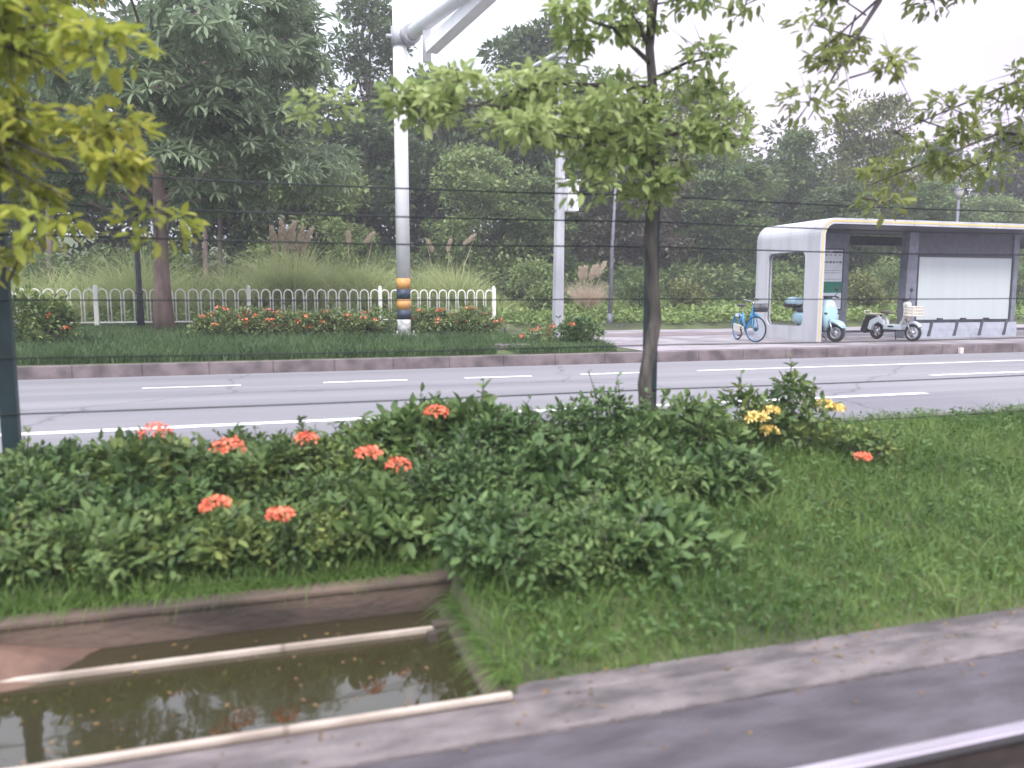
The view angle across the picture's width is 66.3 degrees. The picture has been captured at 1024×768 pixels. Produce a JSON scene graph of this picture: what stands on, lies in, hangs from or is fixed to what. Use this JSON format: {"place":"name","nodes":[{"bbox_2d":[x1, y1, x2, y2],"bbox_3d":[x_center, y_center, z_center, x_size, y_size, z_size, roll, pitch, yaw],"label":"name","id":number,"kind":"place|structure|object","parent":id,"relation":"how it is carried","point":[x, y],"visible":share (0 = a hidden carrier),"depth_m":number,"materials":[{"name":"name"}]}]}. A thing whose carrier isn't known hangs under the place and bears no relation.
{"place":"outdoors","nodes":[
{"label":"outdoors","id":0,"kind":"place"},
{"bbox_2d":[0,609,480,767],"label":"water","id":1,"kind":"structure","parent":0,"point":[263,690],"depth_m":3.40,"materials":[{"name":"green liquid"}]},
{"bbox_2d":[14,322,538,364],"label":"verge grass","id":2,"kind":"structure","parent":0,"point":[130,338],"depth_m":14.49,"materials":[{"name":"green plant"}]},
{"bbox_2d":[0,352,1023,452],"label":"road","id":3,"kind":"structure","parent":0,"point":[78,394],"depth_m":10.79,"materials":[{"name":"grey asphalt"}]},
{"bbox_2d":[0,392,929,435],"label":"road marking","id":4,"kind":"object","parent":3,"relation":"on","point":[181,426],"visible":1,"depth_m":7.92,"materials":[{"name":"paint"}]},
{"bbox_2d":[17,343,1023,379],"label":"kerb","id":5,"kind":"structure","parent":3,"relation":"on","point":[130,370],"depth_m":14.05,"materials":[{"name":"concrete"}]},
{"bbox_2d":[0,402,1023,693],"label":"bank","id":6,"kind":"structure","parent":0,"point":[456,589],"depth_m":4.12,"materials":[{"name":"green plant"}]},
{"bbox_2d":[0,425,91,484],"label":"shrub","id":7,"kind":"object","parent":6,"relation":"on","point":[6,461],"visible":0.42,"depth_m":4.79,"materials":[{"name":"green plant"}]},
{"bbox_2d":[0,501,95,591],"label":"shrub","id":8,"kind":"object","parent":6,"relation":"on","point":[8,526],"visible":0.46,"depth_m":4.07,"materials":[{"name":"green plant"}]},
{"bbox_2d":[0,459,113,540],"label":"shrub","id":9,"kind":"object","parent":6,"relation":"on","point":[42,499],"visible":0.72,"depth_m":4.41,"materials":[{"name":"green plant"}]},
{"bbox_2d":[0,428,139,498],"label":"shrub","id":10,"kind":"object","parent":6,"relation":"on","point":[68,453],"visible":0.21,"depth_m":4.88,"materials":[{"name":"green plant"}]},
{"bbox_2d":[0,498,203,598],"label":"shrub","id":11,"kind":"object","parent":6,"relation":"on","point":[100,530],"visible":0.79,"depth_m":4.05,"materials":[{"name":"green plant"}]},
{"bbox_2d":[0,0,210,288],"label":"sapling","id":12,"kind":"object","parent":6,"relation":"on","point":[16,33],"visible":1,"depth_m":3.74,"materials":[{"name":"green plant"}]},
{"bbox_2d":[68,420,236,500],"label":"shrub","id":13,"kind":"object","parent":6,"relation":"on","point":[158,448],"visible":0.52,"depth_m":4.89,"materials":[{"name":"green plant"}]},
{"bbox_2d":[69,461,253,551],"bbox_3d":[-2.120,0.718,4.764,1.018,0.510,0.985,-6,9,-41],"label":"shrub","id":14,"kind":"object","parent":6,"relation":"on","point":[136,492],"visible":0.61,"depth_m":4.61,"materials":[{"name":"green plant"}]},
{"bbox_2d":[104,493,289,589],"bbox_3d":[-1.773,0.847,4.402,1.000,0.472,0.837,-5,8,-35],"label":"shrub","id":15,"kind":"object","parent":6,"relation":"on","point":[201,549],"visible":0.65,"depth_m":4.26,"materials":[{"name":"green plant"}]},
{"bbox_2d":[159,423,309,523],"bbox_3d":[-1.624,0.539,4.937,1.184,0.578,1.691,-5,8,-40],"label":"shrub","id":16,"kind":"object","parent":6,"relation":"on","point":[236,443],"visible":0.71,"depth_m":4.92,"materials":[{"name":"green plant"}]},
{"bbox_2d":[0,570,512,767],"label":"drainage channel","id":17,"kind":"object","parent":6,"relation":"on","point":[409,593],"visible":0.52,"depth_m":3.83,"materials":[{"name":"concrete"}]},
{"bbox_2d":[0,643,100,691],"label":"mud bank","id":18,"kind":"structure","parent":17,"relation":"in","point":[18,661],"depth_m":3.58,"materials":[{"name":"soil"}]},
{"bbox_2d":[0,558,525,696],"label":"rim grass","id":19,"kind":"structure","parent":6,"relation":"on","point":[368,574],"depth_m":3.94,"materials":[{"name":"plant"}]},
{"bbox_2d":[211,476,380,579],"bbox_3d":[-1.229,0.805,4.574,0.986,0.473,0.913,-2,7,-17],"label":"shrub","id":20,"kind":"object","parent":6,"relation":"on","point":[294,532],"visible":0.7,"depth_m":4.33,"materials":[{"name":"green plant"}]},
{"bbox_2d":[231,415,371,524],"bbox_3d":[-1.487,0.535,4.991,1.134,0.613,1.706,2,7,15],"label":"shrub","id":21,"kind":"object","parent":6,"relation":"on","point":[307,452],"visible":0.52,"depth_m":5.06,"materials":[{"name":"green plant"}]},
{"bbox_2d":[238,441,404,517],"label":"shrub","id":22,"kind":"object","parent":6,"relation":"on","point":[331,481],"visible":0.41,"depth_m":4.82,"materials":[{"name":"green plant"}]},
{"bbox_2d":[299,410,446,483],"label":"shrub","id":23,"kind":"object","parent":6,"relation":"on","point":[358,434],"visible":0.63,"depth_m":5.24,"materials":[{"name":"green plant"}]},
{"bbox_2d":[305,469,457,561],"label":"shrub","id":24,"kind":"object","parent":6,"relation":"on","point":[390,512],"visible":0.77,"depth_m":4.54,"materials":[{"name":"green plant"}]},
{"bbox_2d":[366,378,515,478],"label":"shrub","id":25,"kind":"object","parent":6,"relation":"on","point":[411,416],"visible":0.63,"depth_m":5.43,"materials":[{"name":"green plant"}]},
{"bbox_2d":[386,423,546,513],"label":"shrub","id":26,"kind":"object","parent":6,"relation":"on","point":[449,476],"visible":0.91,"depth_m":4.76,"materials":[{"name":"green plant"}]},
{"bbox_2d":[429,482,582,593],"bbox_3d":[-0.051,0.821,4.276,0.833,0.516,1.023,-2,7,-17],"label":"shrub","id":27,"kind":"object","parent":6,"relation":"on","point":[486,535],"visible":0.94,"depth_m":4.12,"materials":[{"name":"green plant"}]},
{"bbox_2d":[0,170,1023,455],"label":"wire fence","id":28,"kind":"object","parent":6,"relation":"on","point":[10,420],"visible":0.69,"depth_m":5.54,"materials":[{"name":"black metal"}]},
{"bbox_2d":[432,394,593,470],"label":"shrub","id":29,"kind":"object","parent":6,"relation":"on","point":[478,427],"visible":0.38,"depth_m":5.32,"materials":[{"name":"green plant"}]},
{"bbox_2d":[277,0,759,422],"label":"sapling","id":30,"kind":"object","parent":6,"relation":"on","point":[607,142],"visible":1,"depth_m":5.26,"materials":[{"name":"green plant"}]},
{"bbox_2d":[481,430,647,515],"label":"shrub","id":31,"kind":"object","parent":6,"relation":"on","point":[563,478],"visible":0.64,"depth_m":4.87,"materials":[{"name":"green plant"}]},
{"bbox_2d":[500,481,665,598],"bbox_3d":[0.380,0.832,4.321,1.006,0.501,0.890,-2,7,-17],"label":"shrub","id":32,"kind":"object","parent":6,"relation":"on","point":[581,518],"visible":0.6,"depth_m":4.14,"materials":[{"name":"green plant"}]},
{"bbox_2d":[509,370,671,462],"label":"shrub","id":33,"kind":"object","parent":6,"relation":"on","point":[599,434],"visible":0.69,"depth_m":5.62,"materials":[{"name":"green plant"}]},
{"bbox_2d":[560,425,708,508],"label":"shrub","id":34,"kind":"object","parent":6,"relation":"on","point":[645,469],"visible":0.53,"depth_m":5.02,"materials":[{"name":"green plant"}]},
{"bbox_2d":[574,483,746,592],"bbox_3d":[0.799,0.863,4.472,0.947,0.492,0.940,-2,7,-17],"label":"shrub","id":35,"kind":"object","parent":6,"relation":"on","point":[667,519],"visible":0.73,"depth_m":4.33,"materials":[{"name":"green plant"}]},
{"bbox_2d":[613,388,756,467],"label":"shrub","id":36,"kind":"object","parent":6,"relation":"on","point":[709,420],"visible":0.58,"depth_m":5.73,"materials":[{"name":"green plant"}]},
{"bbox_2d":[647,434,787,505],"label":"shrub","id":37,"kind":"object","parent":6,"relation":"on","point":[730,459],"visible":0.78,"depth_m":5.23,"materials":[{"name":"green plant"}]},
{"bbox_2d":[426,400,1023,616],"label":"weeds","id":38,"kind":"object","parent":6,"relation":"on","point":[919,540],"visible":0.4,"depth_m":4.87,"materials":[{"name":"plant"}]},
{"bbox_2d":[714,351,846,453],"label":"yellow flower plant","id":39,"kind":"object","parent":6,"relation":"on","point":[764,412],"visible":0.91,"depth_m":6.18,"materials":[{"name":"green plant"}]},
{"bbox_2d":[712,0,1023,227],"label":"sapling","id":40,"kind":"object","parent":6,"relation":"on","point":[831,48],"visible":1,"depth_m":5.98,"materials":[{"name":"green plant"}]},
{"bbox_2d":[829,420,908,466],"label":"orange flower plant","id":41,"kind":"object","parent":6,"relation":"on","point":[882,444],"visible":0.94,"depth_m":6.11,"materials":[{"name":"green plant"}]},
{"bbox_2d":[9,235,1023,365],"bbox_3d":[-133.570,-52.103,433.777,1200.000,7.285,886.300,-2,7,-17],"label":"ground","id":42,"kind":"structure","parent":0,"point":[635,325],"depth_m":24.96,"materials":[{"name":"concrete"}]},
{"bbox_2d":[12,278,85,343],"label":"round bush","id":43,"kind":"object","parent":42,"relation":"on","point":[50,317],"visible":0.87,"depth_m":15.01,"materials":[{"name":"green plant"}]},
{"bbox_2d":[4,1,144,266],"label":"broadleaf tree","id":44,"kind":"object","parent":42,"relation":"on","point":[75,102],"visible":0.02,"depth_m":33.70,"materials":[{"name":"green plant"}]},
{"bbox_2d":[132,171,144,326],"bbox_3d":[-10.011,-3.714,20.913,0.440,4.432,0.418,-2,7,-17],"label":"lamp post","id":45,"kind":"object","parent":42,"relation":"on","point":[140,308],"visible":0.34,"depth_m":20.98,"materials":[{"name":"metal"}]},
{"bbox_2d":[0,0,364,329],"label":"verge tree","id":46,"kind":"object","parent":42,"relation":"on","point":[220,110],"visible":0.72,"depth_m":17.78,"materials":[{"name":"green plant"}]},
{"bbox_2d":[95,0,285,285],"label":"broadleaf tree","id":47,"kind":"object","parent":42,"relation":"on","point":[197,247],"visible":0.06,"depth_m":35.37,"materials":[{"name":"green plant"}]},
{"bbox_2d":[186,304,264,336],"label":"flowering shrub","id":48,"kind":"object","parent":42,"relation":"on","point":[207,322],"visible":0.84,"depth_m":17.18,"materials":[{"name":"green plant"}]},
{"bbox_2d":[215,302,287,337],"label":"flowering shrub","id":49,"kind":"object","parent":42,"relation":"on","point":[273,317],"visible":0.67,"depth_m":17.44,"materials":[{"name":"green plant"}]},
{"bbox_2d":[11,285,495,325],"bbox_3d":[-9.820,-2.207,22.302,19.435,1.200,0.105,-2,7,-17],"label":"white railing","id":50,"kind":"object","parent":42,"relation":"on","point":[95,291],"visible":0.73,"depth_m":22.84,"materials":[{"name":"metal"}]},
{"bbox_2d":[187,95,327,269],"bbox_3d":[-10.420,-7.643,31.942,6.426,8.855,6.885,-4,8,-30],"label":"broadleaf tree","id":51,"kind":"object","parent":42,"relation":"on","point":[241,245],"visible":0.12,"depth_m":31.19,"materials":[{"name":"green plant"}]},
{"bbox_2d":[244,303,318,336],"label":"flowering shrub","id":52,"kind":"object","parent":42,"relation":"on","point":[290,326],"visible":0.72,"depth_m":17.52,"materials":[{"name":"green plant"}]},
{"bbox_2d":[222,214,346,307],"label":"plume grass","id":53,"kind":"structure","parent":42,"relation":"on","point":[288,234],"depth_m":25.67,"materials":[{"name":"plant"}]},
{"bbox_2d":[247,0,332,246],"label":"slim tree","id":54,"kind":"object","parent":42,"relation":"on","point":[303,129],"visible":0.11,"depth_m":35.26,"materials":[{"name":"green plant"}]},
{"bbox_2d":[231,141,382,275],"bbox_3d":[-7.979,-5.928,30.221,5.781,6.463,5.450,3,7,25],"label":"bushy tree","id":55,"kind":"object","parent":42,"relation":"on","point":[323,224],"visible":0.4,"depth_m":29.76,"materials":[{"name":"green plant"}]},
{"bbox_2d":[282,306,348,334],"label":"flowering shrub","id":56,"kind":"object","parent":42,"relation":"on","point":[325,314],"visible":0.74,"depth_m":17.74,"materials":[{"name":"green plant"}]},
{"bbox_2d":[297,110,426,264],"bbox_3d":[-6.531,-8.030,35.145,6.630,8.213,6.189,-4,8,-33],"label":"broadleaf tree","id":57,"kind":"object","parent":42,"relation":"on","point":[369,132],"visible":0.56,"depth_m":34.33,"materials":[{"name":"green plant"}]},
{"bbox_2d":[311,230,417,303],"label":"plume grass","id":58,"kind":"structure","parent":42,"relation":"on","point":[367,239],"depth_m":27.06,"materials":[{"name":"plant"}]},
{"bbox_2d":[342,304,396,335],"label":"flowering shrub","id":59,"kind":"object","parent":42,"relation":"on","point":[365,320],"visible":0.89,"depth_m":17.94,"materials":[{"name":"green plant"}]},
{"bbox_2d":[325,0,416,285],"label":"slim tree","id":60,"kind":"object","parent":42,"relation":"on","point":[378,19],"visible":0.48,"depth_m":37.62,"materials":[{"name":"green plant"}]},
{"bbox_2d":[389,303,452,333],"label":"flowering shrub","id":61,"kind":"object","parent":42,"relation":"on","point":[428,312],"visible":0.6,"depth_m":18.25,"materials":[{"name":"green plant"}]},
{"bbox_2d":[371,64,496,259],"bbox_3d":[-3.651,-10.171,38.979,7.690,11.048,7.178,-4,8,-34],"label":"broadleaf tree","id":62,"kind":"object","parent":42,"relation":"on","point":[424,152],"visible":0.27,"depth_m":38.22,"materials":[{"name":"green plant"}]},
{"bbox_2d":[386,0,496,336],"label":"mast","id":63,"kind":"object","parent":42,"relation":"on","point":[403,36],"visible":0.87,"depth_m":17.20,"materials":[{"name":"white metal"}]},
{"bbox_2d":[417,308,485,333],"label":"flowering shrub","id":64,"kind":"object","parent":42,"relation":"on","point":[450,322],"visible":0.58,"depth_m":18.39,"materials":[{"name":"green plant"}]},
{"bbox_2d":[410,233,500,307],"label":"plume grass","id":65,"kind":"structure","parent":42,"relation":"on","point":[450,241],"depth_m":28.34,"materials":[{"name":"plant"}]},
{"bbox_2d":[447,301,510,334],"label":"flowering shrub","id":66,"kind":"object","parent":42,"relation":"on","point":[490,324],"visible":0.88,"depth_m":18.62,"materials":[{"name":"green plant"}]},
{"bbox_2d":[417,140,552,298],"bbox_3d":[-1.029,-6.806,33.726,6.069,7.121,5.721,-2,7,-16],"label":"bushy tree","id":67,"kind":"object","parent":42,"relation":"on","point":[457,231],"visible":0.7,"depth_m":32.71,"materials":[{"name":"green plant"}]},
{"bbox_2d":[6,66,1023,280],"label":"forest","id":68,"kind":"object","parent":42,"relation":"on","point":[117,227],"visible":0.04,"depth_m":44.27,"materials":[{"name":"green plant"}]},
{"bbox_2d":[9,237,1023,303],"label":"undergrowth","id":69,"kind":"object","parent":42,"relation":"on","point":[740,284],"visible":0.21,"depth_m":33.39,"materials":[{"name":"green plant"}]},
{"bbox_2d":[10,226,1023,319],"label":"reeds","id":70,"kind":"object","parent":42,"relation":"on","point":[124,282],"visible":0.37,"depth_m":25.81,"materials":[{"name":"green plant"}]},
{"bbox_2d":[15,294,1023,325],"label":"ground cover","id":71,"kind":"object","parent":42,"relation":"on","point":[716,310],"visible":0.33,"depth_m":26.27,"materials":[{"name":"plant"}]},
{"bbox_2d":[473,174,586,297],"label":"broadleaf tree","id":72,"kind":"object","parent":42,"relation":"on","point":[541,209],"visible":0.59,"depth_m":34.35,"materials":[{"name":"green plant"}]},
{"bbox_2d":[505,257,564,309],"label":"shrub","id":73,"kind":"object","parent":42,"relation":"on","point":[546,286],"visible":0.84,"depth_m":28.02,"materials":[{"name":"green plant"}]},
{"bbox_2d":[475,12,603,269],"bbox_3d":[1.232,-11.931,40.749,8.142,14.216,8.723,2,7,18],"label":"broadleaf tree","id":74,"kind":"object","parent":42,"relation":"on","point":[510,46],"visible":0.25,"depth_m":39.31,"materials":[{"name":"green plant"}]},
{"bbox_2d":[501,41,580,337],"bbox_3d":[0.640,-4.460,18.024,1.921,6.768,0.576,2,7,14],"label":"street pole","id":75,"kind":"object","parent":42,"relation":"on","point":[558,283],"visible":0.41,"depth_m":17.93,"materials":[{"name":"metal"}]},
{"bbox_2d":[511,347,641,353],"bbox_3d":[0.733,-0.822,16.772,2.600,0.001,3.980,-2,7,-17],"label":"soil patch","id":76,"kind":"object","parent":42,"relation":"on","point":[622,349],"visible":0.2,"depth_m":15.30,"materials":[{"name":"soil"}]},
{"bbox_2d":[478,333,616,353],"bbox_3d":[0.758,-0.909,16.665,2.813,0.222,4.047,-2,7,-17],"label":"planted patch","id":77,"kind":"object","parent":76,"relation":"on","point":[553,343],"visible":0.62,"depth_m":15.13,"materials":[{"name":"green plant"}]},
{"bbox_2d":[555,315,607,344],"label":"flowering shrub","id":78,"kind":"object","parent":76,"relation":"on","point":[576,330],"visible":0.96,"depth_m":16.26,"materials":[{"name":"green plant"}]},
{"bbox_2d":[524,64,669,261],"bbox_3d":[3.699,-10.370,40.212,7.180,11.471,7.102,-2,7,-21],"label":"broadleaf tree","id":79,"kind":"object","parent":42,"relation":"on","point":[550,167],"visible":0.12,"depth_m":39.15,"materials":[{"name":"green plant"}]},
{"bbox_2d":[564,261,631,312],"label":"plume grass","id":80,"kind":"structure","parent":42,"relation":"on","point":[589,292],"depth_m":28.28,"materials":[{"name":"plant"}]},
{"bbox_2d":[607,167,616,323],"bbox_3d":[3.215,-4.362,24.173,0.375,5.372,0.951,-2,7,-17],"label":"lamp post","id":81,"kind":"object","parent":42,"relation":"on","point":[610,314],"visible":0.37,"depth_m":24.52,"materials":[{"name":"metal"}]},
{"bbox_2d":[564,165,694,297],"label":"broadleaf tree","id":82,"kind":"object","parent":42,"relation":"on","point":[633,233],"visible":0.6,"depth_m":35.86,"materials":[{"name":"green plant"}]},
{"bbox_2d":[613,266,672,308],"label":"shrub","id":83,"kind":"object","parent":42,"relation":"on","point":[639,282],"visible":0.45,"depth_m":30.29,"materials":[{"name":"green plant"}]},
{"bbox_2d":[663,277,713,311],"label":"shrub","id":84,"kind":"object","parent":42,"relation":"on","point":[688,290],"visible":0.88,"depth_m":30.26,"materials":[{"name":"green plant"}]},
{"bbox_2d":[640,79,760,274],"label":"bushy tree","id":85,"kind":"object","parent":42,"relation":"on","point":[685,111],"visible":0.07,"depth_m":41.44,"materials":[{"name":"green plant"}]},
{"bbox_2d":[673,147,789,296],"bbox_3d":[10.797,-8.005,38.981,5.865,7.656,5.802,1,7,12],"label":"broadleaf tree","id":86,"kind":"object","parent":42,"relation":"on","point":[718,211],"visible":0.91,"depth_m":38.21,"materials":[{"name":"green plant"}]},
{"bbox_2d":[771,273,803,305],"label":"shrub","id":87,"kind":"object","parent":42,"relation":"on","point":[792,280],"visible":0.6,"depth_m":31.89,"materials":[{"name":"green plant"}]},
{"bbox_2d":[770,125,826,273],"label":"conical tree","id":88,"kind":"object","parent":42,"relation":"on","point":[797,172],"visible":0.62,"depth_m":44.12,"materials":[{"name":"green plant"}]},
{"bbox_2d":[787,180,888,279],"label":"broadleaf tree","id":89,"kind":"object","parent":42,"relation":"on","point":[836,195],"visible":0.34,"depth_m":37.87,"materials":[{"name":"green plant"}]},
{"bbox_2d":[847,268,894,308],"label":"shrub","id":90,"kind":"object","parent":42,"relation":"on","point":[857,279],"visible":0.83,"depth_m":32.21,"materials":[{"name":"green plant"}]},
{"bbox_2d":[814,88,947,277],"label":"bushy tree","id":91,"kind":"object","parent":42,"relation":"on","point":[851,148],"visible":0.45,"depth_m":44.08,"materials":[{"name":"green plant"}]},
{"bbox_2d":[868,254,899,304],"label":"shrub","id":92,"kind":"object","parent":42,"relation":"on","point":[891,269],"visible":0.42,"depth_m":34.35,"materials":[{"name":"green plant"}]},
{"bbox_2d":[879,175,985,260],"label":"broadleaf tree","id":93,"kind":"object","parent":42,"relation":"on","point":[929,198],"visible":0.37,"depth_m":41.16,"materials":[{"name":"green plant"}]},
{"bbox_2d":[955,123,1023,258],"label":"broadleaf tree","id":94,"kind":"object","parent":42,"relation":"on","point":[1016,190],"visible":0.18,"depth_m":49.40,"materials":[{"name":"green plant"}]},
{"bbox_2d":[964,192,1023,267],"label":"bushy tree","id":95,"kind":"object","parent":42,"relation":"on","point":[999,217],"visible":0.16,"depth_m":44.51,"materials":[{"name":"green plant"}]},
{"bbox_2d":[10,0,1023,241],"label":"sky","id":96,"kind":"structure","parent":0,"point":[972,46],"materials":[{"name":"white"}]},
{"bbox_2d":[90,607,1023,767],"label":"trackside strip","id":97,"kind":"object","parent":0,"point":[664,687],"visible":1,"depth_m":3.30,"materials":[{"name":"grey concrete"}]},
{"bbox_2d":[528,324,1023,351],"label":"pavement","id":98,"kind":"structure","parent":0,"point":[721,339],"depth_m":18.36,"materials":[{"name":"concrete"}]},
{"bbox_2d":[732,298,768,341],"bbox_3d":[5.488,-1.519,18.530,0.648,1.002,1.657,-1,7,-7],"label":"bicycle","id":99,"kind":"object","parent":98,"relation":"on","point":[738,327],"visible":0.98,"depth_m":18.17,"materials":[{"name":"blue metal"}]},
{"bbox_2d":[784,286,845,341],"bbox_3d":[7.225,-1.686,18.702,0.863,1.295,1.960,-2,7,-18],"label":"motor scooter","id":100,"kind":"object","parent":98,"relation":"on","point":[831,322],"visible":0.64,"depth_m":18.14,"materials":[{"name":"blue plastic"}]},
{"bbox_2d":[754,218,1023,341],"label":"bus shelter","id":101,"kind":"object","parent":98,"relation":"on","point":[953,276],"visible":0.96,"depth_m":19.90,"materials":[{"name":"metal"}]},
{"bbox_2d":[860,288,923,339],"bbox_3d":[9.149,-1.685,18.891,0.708,1.250,1.725,-3,7,-21],"label":"electric moped","id":102,"kind":"object","parent":98,"relation":"on","point":[872,322],"visible":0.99,"depth_m":18.67,"materials":[{"name":"white plastic"}]},
{"label":"ballast","id":103,"kind":"structure","parent":0,"visible":0},
{"bbox_2d":[350,651,1023,767],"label":"track slab","id":104,"kind":"structure","parent":103,"relation":"on","point":[796,728],"depth_m":3.04,"materials":[{"name":"grey concrete"}]},
{"bbox_2d":[213,603,1023,767],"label":"leaf litter","id":105,"kind":"object","parent":104,"relation":"on","point":[546,690],"visible":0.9,"depth_m":3.33,"materials":[{"name":"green plant"}]},
{"bbox_2d":[794,720,1023,767],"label":"track rail","id":106,"kind":"object","parent":104,"relation":"on","point":[1000,746],"depth_m":2.78,"materials":[{"name":"metal"}]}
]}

